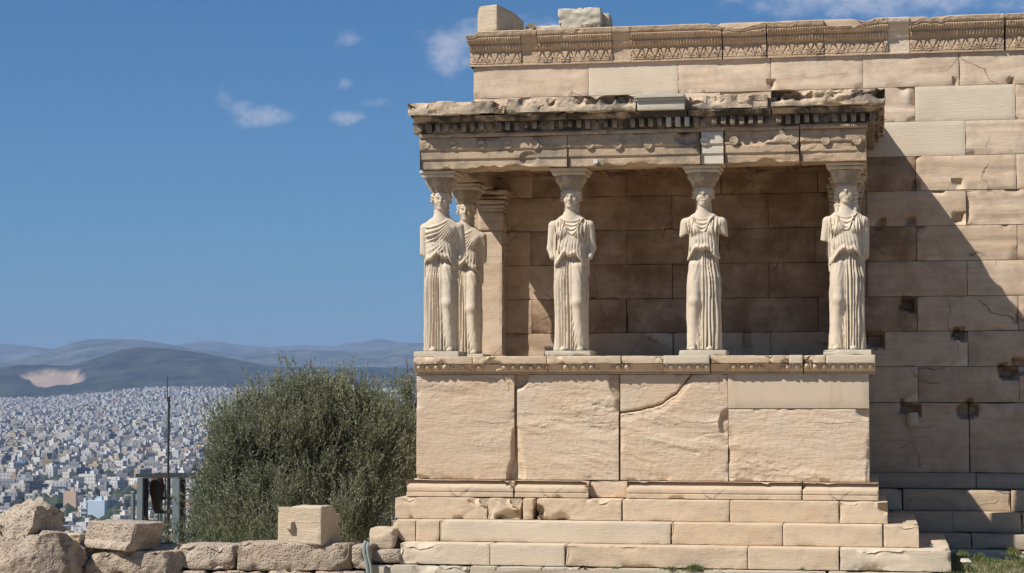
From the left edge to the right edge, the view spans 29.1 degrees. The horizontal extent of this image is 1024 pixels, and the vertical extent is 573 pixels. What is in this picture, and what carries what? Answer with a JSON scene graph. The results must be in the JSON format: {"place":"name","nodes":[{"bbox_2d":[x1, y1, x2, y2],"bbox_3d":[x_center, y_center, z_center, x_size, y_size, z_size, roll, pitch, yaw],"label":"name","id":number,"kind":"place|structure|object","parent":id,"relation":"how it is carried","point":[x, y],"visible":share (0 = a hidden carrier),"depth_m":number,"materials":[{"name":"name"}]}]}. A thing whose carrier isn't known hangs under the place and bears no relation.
{"place":"outdoors","nodes":[
{"label":"outdoors","id":0,"kind":"place"},
{"bbox_2d":[34,493,46,501],"bbox_3d":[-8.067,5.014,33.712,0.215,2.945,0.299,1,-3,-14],"label":"building","id":1,"kind":"structure","parent":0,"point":[36,497],"depth_m":33.74,"materials":[{"name":"beige concrete"}]},
{"bbox_2d":[0,339,413,361],"bbox_3d":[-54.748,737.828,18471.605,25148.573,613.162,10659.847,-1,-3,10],"label":"hills","id":2,"kind":"structure","parent":0,"point":[9,352],"depth_m":19989.21,"materials":[{"name":"blue"}]},
{"bbox_2d":[0,347,418,398],"bbox_3d":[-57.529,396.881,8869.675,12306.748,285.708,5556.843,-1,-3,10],"label":"hills","id":3,"kind":"structure","parent":0,"point":[138,367],"depth_m":8826.61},
{"bbox_2d":[0,339,423,367],"bbox_3d":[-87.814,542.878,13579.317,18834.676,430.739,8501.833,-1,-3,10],"label":"hills","id":4,"kind":"structure","parent":0,"point":[76,352],"depth_m":14139.07,"materials":[{"name":"blue"}]},
{"bbox_2d":[0,0,1023,348],"label":"sky","id":5,"kind":"structure","parent":0,"point":[173,172],"materials":[{"name":"blue"}]},
{"bbox_2d":[468,557,1023,572],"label":"ground","id":6,"kind":"structure","parent":0,"point":[551,571],"depth_m":24.78,"materials":[{"name":"beige stone"}]},
{"bbox_2d":[0,531,87,572],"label":"boulder","id":7,"kind":"structure","parent":6,"relation":"on","point":[44,553],"depth_m":25.16,"materials":[{"name":"stone"}]},
{"bbox_2d":[0,499,65,536],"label":"boulder","id":8,"kind":"object","parent":7,"relation":"on","point":[29,517],"visible":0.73,"depth_m":25.49,"materials":[{"name":"stone"}]},
{"bbox_2d":[39,529,70,545],"bbox_3d":[-5.919,3.319,25.452,0.463,0.375,0.476,1,-3,-15],"label":"rubble stone","id":9,"kind":"object","parent":7,"relation":"on","point":[65,542],"visible":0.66,"depth_m":25.34,"materials":[{"name":"beige stone"}]},
{"bbox_2d":[83,549,189,572],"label":"rough rock","id":10,"kind":"object","parent":6,"relation":"on","point":[137,561],"visible":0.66,"depth_m":25.57,"materials":[{"name":"stone"}]},
{"bbox_2d":[80,518,164,551],"bbox_3d":[-5.117,3.259,25.901,0.992,0.380,0.619,-2,-4,34],"label":"carved block","id":11,"kind":"object","parent":10,"relation":"on","point":[118,534],"depth_m":25.69,"materials":[{"name":"stone"}]},
{"bbox_2d":[166,375,169,541],"bbox_3d":[-6.747,4.551,38.662,0.070,5.621,0.054,1,-3,-11],"label":"lightning mast","id":12,"kind":"object","parent":6,"relation":"on","point":[168,441],"visible":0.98,"depth_m":38.72,"materials":[{"name":"metal"}]},
{"bbox_2d":[130,473,206,543],"bbox_3d":[-6.963,4.587,40.331,1.433,1.553,1.200,-1,-3,10],"label":"hoist frame","id":13,"kind":"object","parent":6,"relation":"on","point":[156,487],"visible":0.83,"depth_m":39.88,"materials":[{"name":"metal"}]},
{"bbox_2d":[79,540,377,572],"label":"wall","id":14,"kind":"structure","parent":6,"relation":"on","point":[262,556],"depth_m":25.50,"materials":[{"name":"stone"}]},
{"bbox_2d":[67,532,84,541],"bbox_3d":[-5.893,3.401,26.634,0.283,0.165,0.337,-1,-3,10],"label":"rubble stone","id":15,"kind":"object","parent":14,"relation":"on","point":[78,537],"visible":0.33,"depth_m":26.49,"materials":[{"name":"beige stone"}]},
{"bbox_2d":[79,543,95,558],"bbox_3d":[-5.671,3.610,26.092,0.452,0.457,0.417,-1,-3,10],"label":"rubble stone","id":16,"kind":"object","parent":14,"relation":"on","point":[87,555],"visible":0.18,"depth_m":25.93,"materials":[{"name":"brown stone"}]},
{"bbox_2d":[278,505,339,544],"bbox_3d":[-2.651,3.087,25.666,0.659,0.510,0.597,-1,-3,23],"label":"marble block","id":17,"kind":"object","parent":14,"relation":"on","point":[311,524],"depth_m":25.47,"materials":[{"name":"beige stone"}]},
{"bbox_2d":[144,509,353,543],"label":"undergrowth","id":18,"kind":"object","parent":6,"relation":"on","point":[192,534],"visible":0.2,"depth_m":27.94,"materials":[{"name":"green plant"}]},
{"bbox_2d":[161,348,416,542],"bbox_3d":[-3.446,4.017,32.272,4.520,6.024,3.150,-1,-3,10],"label":"olive tree","id":19,"kind":"object","parent":6,"relation":"on","point":[273,440],"visible":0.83,"depth_m":31.96,"materials":[{"name":"green plant"}]},
{"bbox_2d":[383,357,416,541],"bbox_3d":[-1.544,4.305,34.748,2.043,6.126,1.658,-1,-3,10],"label":"olive tree","id":20,"kind":"object","parent":6,"relation":"on","point":[405,392],"visible":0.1,"depth_m":34.76,"materials":[{"name":"green plant"}]},
{"bbox_2d":[160,540,1023,570],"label":"weeds","id":21,"kind":"object","parent":6,"relation":"on","point":[980,557],"visible":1,"depth_m":25.36,"materials":[{"name":"green plant"}]},
{"bbox_2d":[369,88,950,572],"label":"maiden porch","id":22,"kind":"object","parent":6,"relation":"on","point":[727,464],"visible":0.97,"depth_m":25.95,"materials":[{"name":"stone"}]},
{"bbox_2d":[362,541,371,572],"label":"drain pipe","id":23,"kind":"object","parent":22,"relation":"attached to","point":[364,551],"visible":1,"depth_m":25.15,"materials":[{"name":"grey metal"}]},
{"bbox_2d":[373,548,401,563],"bbox_3d":[-1.584,3.504,25.704,0.419,0.188,0.498,-1,-3,10],"label":"rubble stone","id":24,"kind":"object","parent":22,"relation":"on","point":[391,556],"visible":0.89,"depth_m":25.48,"materials":[{"name":"beige stone"}]},
{"bbox_2d":[369,526,398,549],"bbox_3d":[-1.668,3.289,25.878,0.376,0.310,0.405,-1,-3,10],"label":"rubble stone","id":25,"kind":"object","parent":24,"relation":"on","point":[383,537],"visible":0.94,"depth_m":25.70,"materials":[{"name":"beige stone"}]},
{"bbox_2d":[394,540,404,548],"bbox_3d":[-1.505,3.499,26.152,0.187,0.321,0.402,-1,-3,10],"label":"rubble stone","id":26,"kind":"object","parent":22,"relation":"on","point":[397,546],"visible":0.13,"depth_m":25.98,"materials":[{"name":"beige stone"}]},
{"bbox_2d":[414,170,466,356],"bbox_3d":[-0.960,-0.303,26.996,0.649,2.533,0.601,-1,-3,10],"label":"maiden statue","id":27,"kind":"object","parent":22,"relation":"on","point":[442,244],"visible":1,"depth_m":26.90,"materials":[{"name":"stone"}]},
{"bbox_2d":[452,183,490,356],"bbox_3d":[-0.665,-0.215,28.586,0.621,2.533,0.601,-1,-3,10],"label":"maiden statue","id":28,"kind":"object","parent":22,"relation":"on","point":[466,197],"visible":0.77,"depth_m":28.47,"materials":[{"name":"stone"}]},
{"bbox_2d":[545,167,596,355],"bbox_3d":[0.796,-0.321,26.673,0.682,2.533,0.601,-1,-3,10],"label":"maiden statue","id":29,"kind":"object","parent":22,"relation":"on","point":[571,246],"visible":0.99,"depth_m":26.57,"materials":[{"name":"stone"}]},
{"bbox_2d":[679,164,728,355],"bbox_3d":[2.556,-0.339,26.350,0.652,2.533,0.600,-1,-3,10],"label":"maiden statue","id":30,"kind":"object","parent":22,"relation":"on","point":[703,226],"visible":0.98,"depth_m":26.25,"materials":[{"name":"stone"}]},
{"bbox_2d":[821,162,870,355],"bbox_3d":[4.392,-0.358,26.015,0.648,2.533,0.600,-1,-3,10],"label":"maiden statue","id":31,"kind":"object","parent":22,"relation":"on","point":[845,231],"visible":1,"depth_m":25.91,"materials":[{"name":"stone"}]},
{"bbox_2d":[826,175,868,277],"bbox_3d":[4.693,-0.269,27.603,0.621,2.533,0.601,-1,-3,10],"label":"maiden statue","id":32,"kind":"object","parent":22,"relation":"on","point":[862,179],"visible":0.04,"depth_m":27.58,"materials":[{"name":"stone"}]},
{"bbox_2d":[466,13,1023,557],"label":"temple wall","id":33,"kind":"structure","parent":6,"relation":"on","point":[942,205],"depth_m":28.76,"materials":[{"name":"stone"}]},
{"bbox_2d":[478,4,523,31],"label":"stone block","id":34,"kind":"structure","parent":33,"relation":"on","point":[495,17],"depth_m":29.87,"materials":[{"name":"beige stone"}]},
{"bbox_2d":[524,7,612,29],"bbox_3d":[0.846,-3.975,29.826,1.310,0.387,0.611,-1,-3,10],"label":"broken stone","id":35,"kind":"object","parent":33,"relation":"on","point":[589,17],"visible":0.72,"depth_m":29.54,"materials":[{"name":"grey stone"}]},
{"bbox_2d":[937,553,1023,572],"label":"grass","id":36,"kind":"structure","parent":6,"relation":"on","point":[957,562],"depth_m":25.12,"materials":[{"name":"green plant"}]},
{"bbox_2d":[960,558,971,563],"bbox_3d":[5.703,3.449,24.814,0.145,0.054,0.340,-1,-3,10],"label":"rubble stone","id":37,"kind":"object","parent":36,"relation":"on","point":[965,561],"visible":1,"depth_m":24.67,"materials":[{"name":"grey stone"}]},
{"bbox_3d":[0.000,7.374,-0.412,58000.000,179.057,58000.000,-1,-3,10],"label":"city plain","id":38,"kind":"structure","parent":0,"visible":0},
{"bbox_2d":[0,492,10,504],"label":"apartment building","id":39,"kind":"structure","parent":38,"relation":"on","point":[4,498],"depth_m":1520.52,"materials":[{"name":"concrete"}]},
{"bbox_2d":[0,503,12,511],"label":"apartment building","id":40,"kind":"structure","parent":38,"relation":"on","point":[6,506],"depth_m":1384.90,"materials":[{"name":"concrete"}]},
{"bbox_2d":[5,486,18,491],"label":"apartment building","id":41,"kind":"structure","parent":38,"relation":"on","point":[10,490],"depth_m":1654.65,"materials":[{"name":"concrete"}]},
{"bbox_2d":[7,488,20,499],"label":"apartment building","id":42,"kind":"structure","parent":38,"relation":"on","point":[15,492],"depth_m":1577.62,"materials":[{"name":"grey concrete"}]},
{"bbox_2d":[11,496,22,503],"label":"apartment building","id":43,"kind":"structure","parent":38,"relation":"on","point":[16,499],"depth_m":1554.45,"materials":[{"name":"concrete"}]},
{"bbox_2d":[11,480,29,493],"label":"apartment building","id":44,"kind":"structure","parent":38,"relation":"on","point":[23,485],"depth_m":1689.05,"materials":[{"name":"white concrete"}]},
{"bbox_2d":[27,423,34,436],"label":"apartment building","id":45,"kind":"structure","parent":38,"relation":"on","point":[31,428],"depth_m":3389.18,"materials":[{"name":"concrete"}]},
{"bbox_2d":[25,491,39,500],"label":"apartment building","id":46,"kind":"structure","parent":38,"relation":"on","point":[29,496],"depth_m":1534.95,"materials":[{"name":"white concrete"}]},
{"bbox_2d":[26,477,42,492],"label":"apartment building","id":47,"kind":"structure","parent":38,"relation":"on","point":[35,483],"depth_m":1739.99,"materials":[{"name":"grey concrete"}]},
{"bbox_2d":[38,423,44,432],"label":"apartment building","id":48,"kind":"structure","parent":38,"relation":"on","point":[41,428],"depth_m":3413.20,"materials":[{"name":"concrete"}]},
{"bbox_2d":[39,431,46,436],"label":"apartment building","id":49,"kind":"structure","parent":38,"relation":"on","point":[43,433],"depth_m":3151.19,"materials":[{"name":"white concrete"}]},
{"bbox_2d":[42,486,57,493],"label":"apartment building","id":50,"kind":"structure","parent":38,"relation":"on","point":[52,489],"depth_m":1654.21,"materials":[{"name":"concrete"}]},
{"bbox_2d":[48,492,62,497],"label":"apartment building","id":51,"kind":"structure","parent":38,"relation":"on","point":[59,494],"depth_m":1574.95,"materials":[{"name":"white concrete"}]},
{"bbox_2d":[52,478,67,491],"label":"apartment building","id":52,"kind":"structure","parent":38,"relation":"on","point":[60,484],"depth_m":1670.75,"materials":[{"name":"concrete"}]},
{"bbox_2d":[59,460,68,464],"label":"apartment building","id":53,"kind":"structure","parent":38,"relation":"on","point":[66,462],"depth_m":2183.83,"materials":[{"name":"concrete"}]},
{"bbox_2d":[59,431,71,439],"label":"apartment building","id":54,"kind":"structure","parent":38,"relation":"on","point":[65,434],"depth_m":3166.80,"materials":[{"name":"white concrete"}]},
{"bbox_2d":[64,479,74,488],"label":"apartment building","id":55,"kind":"structure","parent":38,"relation":"on","point":[71,484],"depth_m":1708.40,"materials":[{"name":"white concrete"}]},
{"bbox_2d":[63,521,75,529],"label":"apartment building","id":56,"kind":"structure","parent":38,"relation":"on","point":[69,525],"depth_m":1263.17,"materials":[{"name":"grey concrete"}]},
{"bbox_2d":[63,487,77,508],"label":"apartment building","id":57,"kind":"structure","parent":38,"relation":"on","point":[70,497],"depth_m":1455.05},
{"bbox_2d":[65,526,77,532],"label":"apartment building","id":58,"kind":"structure","parent":38,"relation":"on","point":[71,530],"depth_m":1181.01,"materials":[{"name":"concrete"}]},
{"bbox_2d":[64,513,79,522],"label":"apartment building","id":59,"kind":"structure","parent":38,"relation":"on","point":[72,517],"depth_m":1345.54,"materials":[{"name":"concrete"}]},
{"bbox_2d":[71,508,79,516],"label":"apartment building","id":60,"kind":"structure","parent":38,"relation":"on","point":[77,514],"depth_m":1400.77,"materials":[{"name":"concrete"}]},
{"bbox_2d":[75,481,82,488],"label":"apartment building","id":61,"kind":"structure","parent":38,"relation":"on","point":[78,485],"depth_m":1743.63,"materials":[{"name":"white concrete"}]},
{"bbox_2d":[74,522,87,532],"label":"apartment building","id":62,"kind":"structure","parent":38,"relation":"on","point":[81,529],"depth_m":1176.72,"materials":[{"name":"concrete"}]},
{"bbox_2d":[78,489,84,495],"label":"apartment building","id":63,"kind":"structure","parent":38,"relation":"on","point":[80,492],"depth_m":1624.25,"materials":[{"name":"concrete"}]},
{"bbox_2d":[78,495,87,503],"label":"apartment building","id":64,"kind":"structure","parent":38,"relation":"on","point":[80,498],"depth_m":1529.03,"materials":[{"name":"grey concrete"}]},
{"bbox_2d":[80,498,87,517],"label":"apartment building","id":65,"kind":"structure","parent":38,"relation":"on","point":[83,509],"depth_m":1360.66,"materials":[{"name":"concrete"}]},
{"bbox_2d":[76,518,91,526],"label":"apartment building","id":66,"kind":"structure","parent":38,"relation":"on","point":[78,524],"depth_m":1255.84,"materials":[{"name":"concrete"}]},
{"bbox_2d":[80,426,88,437],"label":"apartment building","id":67,"kind":"structure","parent":38,"relation":"on","point":[85,430],"depth_m":3311.28,"materials":[{"name":"concrete"}]},
{"bbox_2d":[81,485,95,491],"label":"apartment building","id":68,"kind":"structure","parent":38,"relation":"on","point":[91,488],"depth_m":1639.45,"materials":[{"name":"concrete"}]},
{"bbox_2d":[86,492,98,497],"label":"apartment building","id":69,"kind":"structure","parent":38,"relation":"on","point":[92,494],"depth_m":1577.76,"materials":[{"name":"concrete"}]},
{"bbox_2d":[91,430,97,436],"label":"apartment building","id":70,"kind":"structure","parent":38,"relation":"on","point":[94,433],"depth_m":3217.37,"materials":[{"name":"concrete"}]},
{"bbox_2d":[86,496,107,518],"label":"apartment building","id":71,"kind":"structure","parent":38,"relation":"on","point":[98,507],"depth_m":1369.91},
{"bbox_2d":[99,482,111,490],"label":"apartment building","id":72,"kind":"structure","parent":38,"relation":"on","point":[105,486],"depth_m":1667.17,"materials":[{"name":"grey concrete"}]},
{"bbox_2d":[100,488,113,495],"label":"apartment building","id":73,"kind":"structure","parent":38,"relation":"on","point":[111,490],"depth_m":1633.21,"materials":[{"name":"concrete"}]},
{"bbox_2d":[103,496,116,507],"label":"apartment building","id":74,"kind":"structure","parent":38,"relation":"on","point":[112,502],"depth_m":1470.29,"materials":[{"name":"grey concrete"}]},
{"bbox_2d":[111,477,125,488],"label":"apartment building","id":75,"kind":"structure","parent":38,"relation":"on","point":[120,482],"depth_m":1688.67,"materials":[{"name":"white concrete"}]},
{"bbox_2d":[113,485,123,489],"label":"apartment building","id":76,"kind":"structure","parent":38,"relation":"on","point":[115,486],"depth_m":1673.42,"materials":[{"name":"white concrete"}]},
{"bbox_2d":[113,510,129,519],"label":"apartment building","id":77,"kind":"structure","parent":38,"relation":"on","point":[125,514],"depth_m":1293.25,"materials":[{"name":"concrete"}]},
{"bbox_2d":[121,499,130,506],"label":"apartment building","id":78,"kind":"structure","parent":38,"relation":"on","point":[126,502],"depth_m":1514.55,"materials":[{"name":"concrete"}]},
{"bbox_2d":[128,482,136,489],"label":"apartment building","id":79,"kind":"structure","parent":38,"relation":"on","point":[134,486],"depth_m":1725.53,"materials":[{"name":"beige concrete"}]},
{"bbox_2d":[186,480,192,492],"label":"apartment building","id":80,"kind":"structure","parent":38,"relation":"on","point":[189,485],"depth_m":1700.63,"materials":[{"name":"concrete"}]},
{"bbox_2d":[0,405,398,543],"bbox_3d":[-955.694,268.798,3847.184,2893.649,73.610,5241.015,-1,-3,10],"label":"city trees","id":81,"kind":"object","parent":38,"relation":"on","point":[56,501],"visible":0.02,"depth_m":1514.42,"materials":[{"name":"green plant"}]},
{"bbox_2d":[0,385,415,541],"bbox_3d":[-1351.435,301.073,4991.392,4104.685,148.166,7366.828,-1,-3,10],"label":"distant city","id":82,"kind":"object","parent":38,"relation":"on","point":[125,419],"visible":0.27,"depth_m":3388.87}
]}

